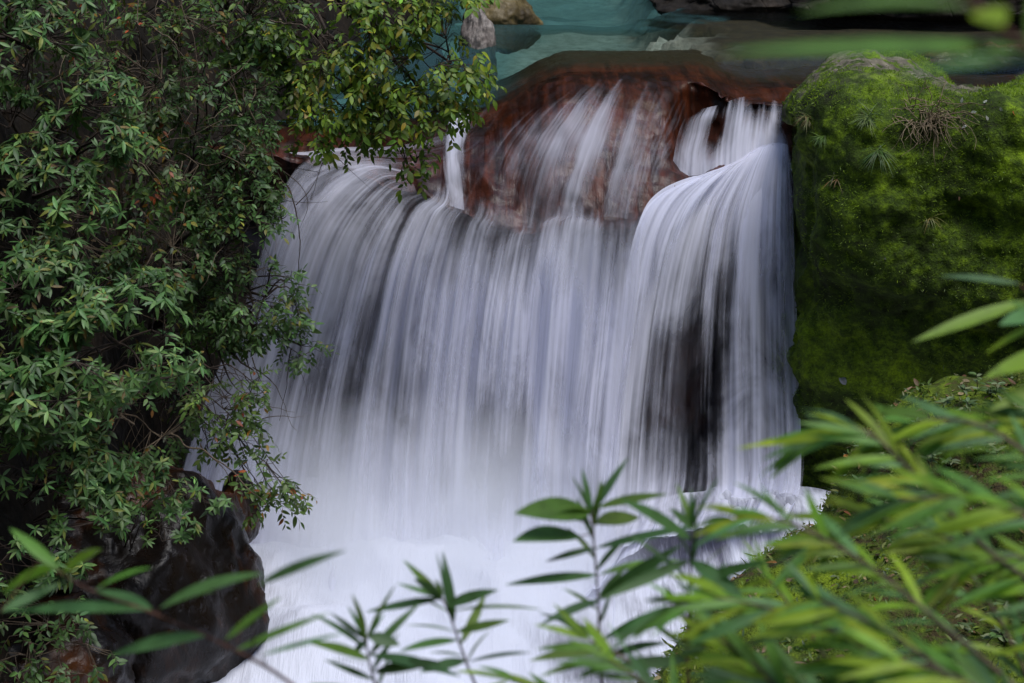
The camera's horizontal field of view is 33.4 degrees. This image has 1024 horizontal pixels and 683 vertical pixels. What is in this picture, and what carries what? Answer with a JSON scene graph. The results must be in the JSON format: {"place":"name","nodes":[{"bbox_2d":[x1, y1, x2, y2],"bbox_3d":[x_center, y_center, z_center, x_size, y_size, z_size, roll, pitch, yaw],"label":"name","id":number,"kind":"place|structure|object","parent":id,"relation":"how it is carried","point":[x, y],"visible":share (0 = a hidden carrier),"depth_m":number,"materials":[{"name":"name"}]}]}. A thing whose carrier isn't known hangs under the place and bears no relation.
{"place":"outdoors","nodes":[
{"label":"outdoors","id":0,"kind":"place"},
{"bbox_2d":[1,0,327,461],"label":"dead twigs","id":1,"kind":"object","parent":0,"point":[199,146],"depth_m":10.59,"materials":[{"name":"brown wood"}]},
{"bbox_2d":[0,0,461,682],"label":"bank","id":2,"kind":"structure","parent":0,"point":[16,514],"depth_m":11.79,"materials":[{"name":"green plant"}]},
{"bbox_2d":[0,0,118,182],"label":"whorled shrub","id":3,"kind":"object","parent":2,"relation":"on","point":[25,32],"visible":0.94,"depth_m":9.26,"materials":[{"name":"green plant"}]},
{"bbox_2d":[0,584,126,682],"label":"bramble","id":4,"kind":"object","parent":2,"relation":"on","point":[61,678],"visible":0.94,"depth_m":8.96,"materials":[{"name":"green plant"}]},
{"bbox_2d":[2,591,137,682],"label":"bank boulder","id":5,"kind":"object","parent":2,"relation":"on","point":[112,635],"visible":0.41,"depth_m":9.43,"materials":[{"name":"brown stone"}]},
{"bbox_2d":[0,425,145,602],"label":"whorled shrub","id":6,"kind":"object","parent":2,"relation":"on","point":[100,485],"visible":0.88,"depth_m":8.97,"materials":[{"name":"green plant"}]},
{"bbox_2d":[29,40,119,107],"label":"bare twig","id":7,"kind":"object","parent":2,"relation":"on","point":[41,86],"visible":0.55,"depth_m":9.97,"materials":[{"name":"brown wood"}]},
{"bbox_2d":[0,62,153,240],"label":"whorled shrub","id":8,"kind":"object","parent":2,"relation":"on","point":[121,151],"visible":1,"depth_m":9.16,"materials":[{"name":"green plant"}]},
{"bbox_2d":[0,206,212,459],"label":"whorled shrub","id":9,"kind":"object","parent":2,"relation":"on","point":[62,332],"visible":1,"depth_m":8.80,"materials":[{"name":"green plant"}]},
{"bbox_2d":[21,169,212,480],"bbox_3d":[-2.525,-0.077,10.209,1.461,1.849,0.991,7,19,20],"label":"leafy shrub","id":10,"kind":"object","parent":2,"relation":"on","point":[123,255],"visible":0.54,"depth_m":10.05,"materials":[{"name":"green plant"}]},
{"bbox_2d":[163,360,316,530],"bbox_3d":[-1.724,0.634,10.211,1.202,0.995,0.536,6,19,18],"label":"drooping branch","id":11,"kind":"object","parent":10,"relation":"attached to","point":[287,486],"visible":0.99,"depth_m":10.10,"materials":[{"name":"green plant"}]},
{"bbox_2d":[171,433,266,503],"bbox_3d":[-1.726,0.750,10.016,0.612,0.369,0.057,5,19,16],"label":"dead branch","id":12,"kind":"object","parent":11,"relation":"attached to","point":[206,452],"visible":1,"depth_m":9.99,"materials":[{"name":"brown wood"}]},
{"bbox_2d":[33,0,255,259],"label":"fine leaved shrub","id":13,"kind":"object","parent":2,"relation":"on","point":[147,121],"visible":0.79,"depth_m":10.34,"materials":[{"name":"green plant"}]},
{"bbox_2d":[103,137,189,204],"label":"bare twig","id":14,"kind":"object","parent":13,"relation":"attached to","point":[145,165],"visible":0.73,"depth_m":10.07,"materials":[{"name":"brown wood"}]},
{"bbox_2d":[134,17,216,94],"bbox_3d":[-2.015,-1.680,10.023,0.689,0.482,0.174,14,23,37],"label":"bare twig","id":15,"kind":"object","parent":13,"relation":"attached to","point":[155,29],"visible":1,"depth_m":9.89,"materials":[{"name":"brown wood"}]},
{"bbox_2d":[0,0,298,467],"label":"undergrowth","id":16,"kind":"object","parent":2,"relation":"on","point":[47,91],"visible":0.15,"depth_m":11.08,"materials":[{"name":"green plant"}]},
{"bbox_2d":[47,458,269,682],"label":"wet boulder","id":17,"kind":"object","parent":2,"relation":"on","point":[220,546],"visible":0.36,"depth_m":10.04,"materials":[{"name":"black stone"}]},
{"bbox_2d":[114,451,237,550],"bbox_3d":[-2.034,0.998,9.508,0.964,0.930,0.541,10,20,28],"label":"rock shrub","id":18,"kind":"object","parent":17,"relation":"on","point":[150,483],"visible":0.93,"depth_m":9.26,"materials":[{"name":"green plant"}]},
{"bbox_2d":[222,470,260,542],"bbox_3d":[-1.751,1.078,10.967,0.278,0.508,0.403,0,18,0],"label":"boulder","id":19,"kind":"object","parent":17,"relation":"on","point":[252,534],"visible":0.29,"depth_m":10.85,"materials":[{"name":"stone"}]},
{"bbox_2d":[142,40,339,378],"bbox_3d":[-1.896,-0.864,10.811,0.958,2.110,1.763,-11,21,-30],"label":"fine leaved shrub","id":20,"kind":"object","parent":2,"relation":"on","point":[214,310],"visible":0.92,"depth_m":10.46,"materials":[{"name":"green plant"}]},
{"bbox_2d":[262,119,320,268],"bbox_3d":[-1.413,-0.817,10.706,0.394,1.104,0.252,5,19,15],"label":"hanging vine","id":21,"kind":"object","parent":20,"relation":"hanging from","point":[291,193],"visible":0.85,"depth_m":10.67,"materials":[{"name":"brown plant"}]},
{"bbox_2d":[279,348,307,420],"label":"hanging vine","id":22,"kind":"object","parent":20,"relation":"hanging from","point":[287,382],"visible":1,"depth_m":10.64,"materials":[{"name":"brown plant"}]},
{"bbox_2d":[269,2,351,70],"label":"bare twig","id":23,"kind":"object","parent":2,"relation":"on","point":[311,34],"visible":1,"depth_m":9.86,"materials":[{"name":"brown wood"}]},
{"bbox_2d":[256,0,506,203],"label":"overhanging branch","id":24,"kind":"object","parent":2,"relation":"on","point":[377,110],"visible":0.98,"depth_m":10.73,"materials":[{"name":"green plant"}]},
{"bbox_2d":[282,130,371,199],"bbox_3d":[-1.258,-1.176,11.028,0.707,0.509,0.113,0,18,0],"label":"hanging vine","id":25,"kind":"object","parent":24,"relation":"hanging from","point":[319,170],"visible":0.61,"depth_m":11.05,"materials":[{"name":"brown plant"}]},
{"bbox_2d":[187,0,323,115],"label":"fine leaved shrub","id":26,"kind":"object","parent":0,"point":[255,42],"visible":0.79,"depth_m":10.68,"materials":[{"name":"green plant"}]},
{"bbox_2d":[184,91,800,643],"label":"waterfall","id":27,"kind":"structure","parent":0,"point":[558,339],"depth_m":11.88,"materials":[{"name":"liquid"}]},
{"bbox_2d":[212,477,829,682],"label":"pool","id":28,"kind":"structure","parent":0,"point":[370,574],"depth_m":11.02,"materials":[{"name":"white liquid"}]},
{"bbox_2d":[202,49,1020,519],"bbox_3d":[0.970,-1.113,16.154,11.639,3.754,8.587,0,18,0],"label":"rock ledge","id":29,"kind":"object","parent":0,"point":[514,179],"visible":0.3,"depth_m":12.66,"materials":[{"name":"brown stone"}]},
{"bbox_2d":[326,0,1023,116],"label":"river bed","id":30,"kind":"object","parent":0,"point":[617,25],"visible":0.17,"depth_m":16.48,"materials":[{"name":"teal stone"}]},
{"bbox_2d":[458,5,497,93],"bbox_3d":[-0.298,-2.351,14.363,0.308,0.950,0.618,-4,18,-11],"label":"lichen boulder","id":31,"kind":"object","parent":30,"relation":"on","point":[476,33],"visible":0.39,"depth_m":14.12,"materials":[{"name":"grey stone"}]},
{"bbox_2d":[649,0,807,22],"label":"dark boulder","id":32,"kind":"object","parent":30,"relation":"on","point":[766,11],"visible":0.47,"depth_m":16.49,"materials":[{"name":"black stone"}]},
{"bbox_2d":[789,0,1023,29],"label":"shore boulder","id":33,"kind":"object","parent":30,"relation":"on","point":[910,16],"visible":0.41,"depth_m":15.79,"materials":[{"name":"stone"}]},
{"bbox_2d":[920,41,1023,73],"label":"shore boulder","id":34,"kind":"object","parent":30,"relation":"on","point":[940,56],"visible":0.33,"depth_m":14.06,"materials":[{"name":"stone"}]},
{"bbox_2d":[655,370,1023,682],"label":"bank","id":35,"kind":"structure","parent":0,"point":[827,580],"depth_m":8.81,"materials":[{"name":"green plant"}]},
{"bbox_2d":[652,366,1023,682],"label":"ground cover","id":36,"kind":"object","parent":35,"relation":"on","point":[765,551],"visible":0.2,"depth_m":8.93,"materials":[{"name":"green plant"}]},
{"bbox_2d":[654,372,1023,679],"bbox_3d":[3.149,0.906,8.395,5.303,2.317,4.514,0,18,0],"label":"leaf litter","id":37,"kind":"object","parent":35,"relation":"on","point":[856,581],"visible":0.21,"depth_m":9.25,"materials":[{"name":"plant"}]},
{"bbox_2d":[850,452,890,503],"bbox_3d":[1.998,0.736,9.416,0.302,0.269,0.399,7,19,20],"label":"seedling patch","id":38,"kind":"object","parent":35,"relation":"on","point":[870,474],"visible":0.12,"depth_m":9.46,"materials":[{"name":"green plant"}]},
{"bbox_2d":[916,423,951,473],"bbox_3d":[2.266,0.632,9.085,0.288,0.386,0.303,0,18,0],"label":"seedling patch","id":39,"kind":"object","parent":35,"relation":"on","point":[930,458],"visible":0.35,"depth_m":9.02,"materials":[{"name":"green plant"}]},
{"bbox_2d":[916,396,977,424],"bbox_3d":[2.357,0.441,9.238,0.342,0.300,0.387,0,18,0],"label":"seedling patch","id":40,"kind":"object","parent":35,"relation":"on","point":[944,401],"visible":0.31,"depth_m":9.24,"materials":[{"name":"green plant"}]},
{"bbox_2d":[943,437,1005,465],"bbox_3d":[2.450,0.580,8.979,0.379,0.214,0.181,3,18,9],"label":"seedling patch","id":41,"kind":"object","parent":35,"relation":"on","point":[993,452],"visible":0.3,"depth_m":8.95,"materials":[{"name":"green plant"}]},
{"bbox_2d":[954,600,1015,644],"bbox_3d":[2.220,1.355,7.906,0.281,0.265,0.426,0,18,0],"label":"seedling patch","id":42,"kind":"object","parent":35,"relation":"on","point":[992,635],"visible":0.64,"depth_m":7.95,"materials":[{"name":"green plant"}]},
{"bbox_2d":[957,372,1015,404],"bbox_3d":[2.680,0.306,9.564,0.340,0.293,0.306,12,22,33],"label":"seedling patch","id":43,"kind":"object","parent":35,"relation":"on","point":[964,388],"visible":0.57,"depth_m":9.53,"materials":[{"name":"green plant"}]},
{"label":"path","id":44,"kind":"structure","parent":0,"visible":0},
{"bbox_2d":[311,586,459,682],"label":"leafy plant","id":45,"kind":"object","parent":44,"relation":"on","point":[399,663],"visible":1,"depth_m":3.00,"materials":[{"name":"green plant"}]},
{"bbox_2d":[367,550,541,682],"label":"leafy plant","id":46,"kind":"object","parent":44,"relation":"on","point":[436,592],"visible":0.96,"depth_m":3.10,"materials":[{"name":"green plant"}]},
{"bbox_2d":[458,666,546,682],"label":"leafy plant","id":47,"kind":"object","parent":44,"relation":"on","point":[504,675],"visible":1,"depth_m":3.04,"materials":[{"name":"green plant"}]},
{"bbox_2d":[539,623,651,682],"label":"leafy plant","id":48,"kind":"object","parent":44,"relation":"on","point":[596,660],"visible":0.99,"depth_m":2.80,"materials":[{"name":"green plant"}]},
{"bbox_2d":[506,457,695,682],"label":"leafy plant","id":49,"kind":"object","parent":44,"relation":"on","point":[558,508],"visible":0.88,"depth_m":3.15,"materials":[{"name":"green plant"}]},
{"bbox_2d":[536,603,678,682],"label":"leafy plant","id":50,"kind":"object","parent":44,"relation":"on","point":[577,630],"visible":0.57,"depth_m":2.90,"materials":[{"name":"green plant"}]},
{"bbox_2d":[600,476,767,682],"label":"leafy plant","id":51,"kind":"object","parent":44,"relation":"on","point":[720,575],"visible":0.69,"depth_m":2.93,"materials":[{"name":"green plant"}]},
{"bbox_2d":[663,609,793,682],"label":"leafy plant","id":52,"kind":"object","parent":44,"relation":"on","point":[758,662],"visible":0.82,"depth_m":2.54,"materials":[{"name":"green plant"}]},
{"bbox_2d":[605,574,914,681],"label":"leafy plant","id":53,"kind":"object","parent":44,"relation":"on","point":[712,595],"visible":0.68,"depth_m":2.48,"materials":[{"name":"green plant"}]},
{"bbox_2d":[699,641,820,682],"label":"leafy plant","id":54,"kind":"object","parent":44,"relation":"on","point":[787,663],"visible":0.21,"depth_m":2.68,"materials":[{"name":"green plant"}]},
{"bbox_2d":[726,539,830,682],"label":"leafy plant","id":55,"kind":"object","parent":44,"relation":"on","point":[784,593],"visible":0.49,"depth_m":3.03,"materials":[{"name":"green plant"}]},
{"bbox_2d":[786,597,882,682],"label":"leafy plant","id":56,"kind":"object","parent":44,"relation":"on","point":[822,666],"visible":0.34,"depth_m":2.43,"materials":[{"name":"green plant"}]},
{"bbox_2d":[687,482,1015,682],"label":"leafy plant","id":57,"kind":"object","parent":44,"relation":"on","point":[743,516],"visible":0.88,"depth_m":2.54,"materials":[{"name":"green plant"}]},
{"bbox_2d":[750,560,1008,682],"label":"leafy plant","id":58,"kind":"object","parent":44,"relation":"on","point":[794,614],"visible":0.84,"depth_m":2.37,"materials":[{"name":"green plant"}]},
{"bbox_2d":[761,495,1023,660],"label":"leafy plant","id":59,"kind":"object","parent":44,"relation":"on","point":[916,540],"visible":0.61,"depth_m":2.70,"materials":[{"name":"green plant"}]},
{"bbox_2d":[827,616,996,682],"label":"leafy plant","id":60,"kind":"object","parent":44,"relation":"on","point":[974,669],"visible":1,"depth_m":2.18,"materials":[{"name":"green plant"}]},
{"bbox_2d":[862,499,1023,680],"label":"leafy plant","id":61,"kind":"object","parent":44,"relation":"on","point":[1008,662],"visible":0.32,"depth_m":3.06,"materials":[{"name":"green plant"}]},
{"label":"hillside","id":62,"kind":"structure","parent":0,"visible":0},
{"bbox_2d":[0,528,346,682],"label":"leafy branch","id":63,"kind":"object","parent":62,"relation":"on","point":[131,602],"visible":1,"depth_m":2.66,"materials":[{"name":"green plant"}]},
{"bbox_2d":[719,0,1023,73],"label":"leafy branch","id":64,"kind":"object","parent":62,"relation":"on","point":[996,17],"visible":1,"depth_m":1.24,"materials":[{"name":"green plant"}]},
{"bbox_2d":[736,396,1023,635],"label":"leafy plant","id":65,"kind":"object","parent":62,"relation":"on","point":[832,428],"visible":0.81,"depth_m":2.61,"materials":[{"name":"green plant"}]},
{"bbox_2d":[766,52,1023,490],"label":"mossy boulder","id":66,"kind":"object","parent":62,"relation":"on","point":[866,314],"visible":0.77,"depth_m":11.23,"materials":[{"name":"green plant"}]},
{"bbox_2d":[794,111,814,136],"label":"grass tuft","id":67,"kind":"object","parent":66,"relation":"on","point":[806,120],"visible":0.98,"depth_m":11.37,"materials":[{"name":"green plant"}]},
{"bbox_2d":[808,131,825,154],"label":"grass tuft","id":68,"kind":"object","parent":66,"relation":"on","point":[821,141],"visible":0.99,"depth_m":11.23,"materials":[{"name":"green plant"}]},
{"bbox_2d":[822,172,842,193],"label":"grass tuft","id":69,"kind":"object","parent":66,"relation":"on","point":[833,181],"visible":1,"depth_m":11.16,"materials":[{"name":"green plant"}]},
{"bbox_2d":[839,377,846,384],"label":"fallen leaf","id":70,"kind":"object","parent":66,"relation":"attached to","point":[843,381],"visible":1,"depth_m":11.69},
{"bbox_2d":[846,102,887,136],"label":"grass tuft","id":71,"kind":"object","parent":66,"relation":"on","point":[864,118],"visible":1,"depth_m":11.01,"materials":[{"name":"green plant"}]},
{"bbox_2d":[860,143,899,174],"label":"grass tuft","id":72,"kind":"object","parent":66,"relation":"on","point":[880,153],"visible":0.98,"depth_m":10.95,"materials":[{"name":"green plant"}]},
{"bbox_2d":[882,72,987,165],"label":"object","id":73,"kind":"object","parent":66,"relation":"on","point":[931,114],"visible":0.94,"depth_m":10.97,"materials":[{"name":"plant"}]},
{"bbox_2d":[922,213,947,232],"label":"grass tuft","id":74,"kind":"object","parent":66,"relation":"on","point":[929,219],"visible":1,"depth_m":11.07,"materials":[{"name":"green plant"}]},
{"bbox_2d":[821,465,1023,565],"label":"leafy plant","id":75,"kind":"object","parent":62,"relation":"on","point":[956,497],"visible":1,"depth_m":2.29,"materials":[{"name":"green plant"}]},
{"bbox_2d":[826,396,1023,507],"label":"leafy plant","id":76,"kind":"object","parent":62,"relation":"on","point":[905,430],"visible":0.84,"depth_m":2.60,"materials":[{"name":"green plant"}]},
{"bbox_2d":[894,534,1023,627],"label":"leafy plant","id":77,"kind":"object","parent":62,"relation":"on","point":[937,592],"visible":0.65,"depth_m":2.63,"materials":[{"name":"green plant"}]},
{"bbox_2d":[904,386,1023,466],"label":"leafy plant","id":78,"kind":"object","parent":62,"relation":"on","point":[929,447],"visible":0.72,"depth_m":2.67,"materials":[{"name":"green plant"}]},
{"bbox_2d":[913,274,1023,410],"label":"leafy branch","id":79,"kind":"object","parent":62,"relation":"on","point":[1014,363],"visible":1,"depth_m":2.74,"materials":[{"name":"green plant"}]},
{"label":"upper pool","id":80,"kind":"structure","parent":0,"visible":0},
{"bbox_2d":[462,0,543,53],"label":"tan boulder","id":81,"kind":"object","parent":80,"relation":"on","point":[518,25],"visible":0.65,"depth_m":15.66,"materials":[{"name":"beige stone"}]}
]}

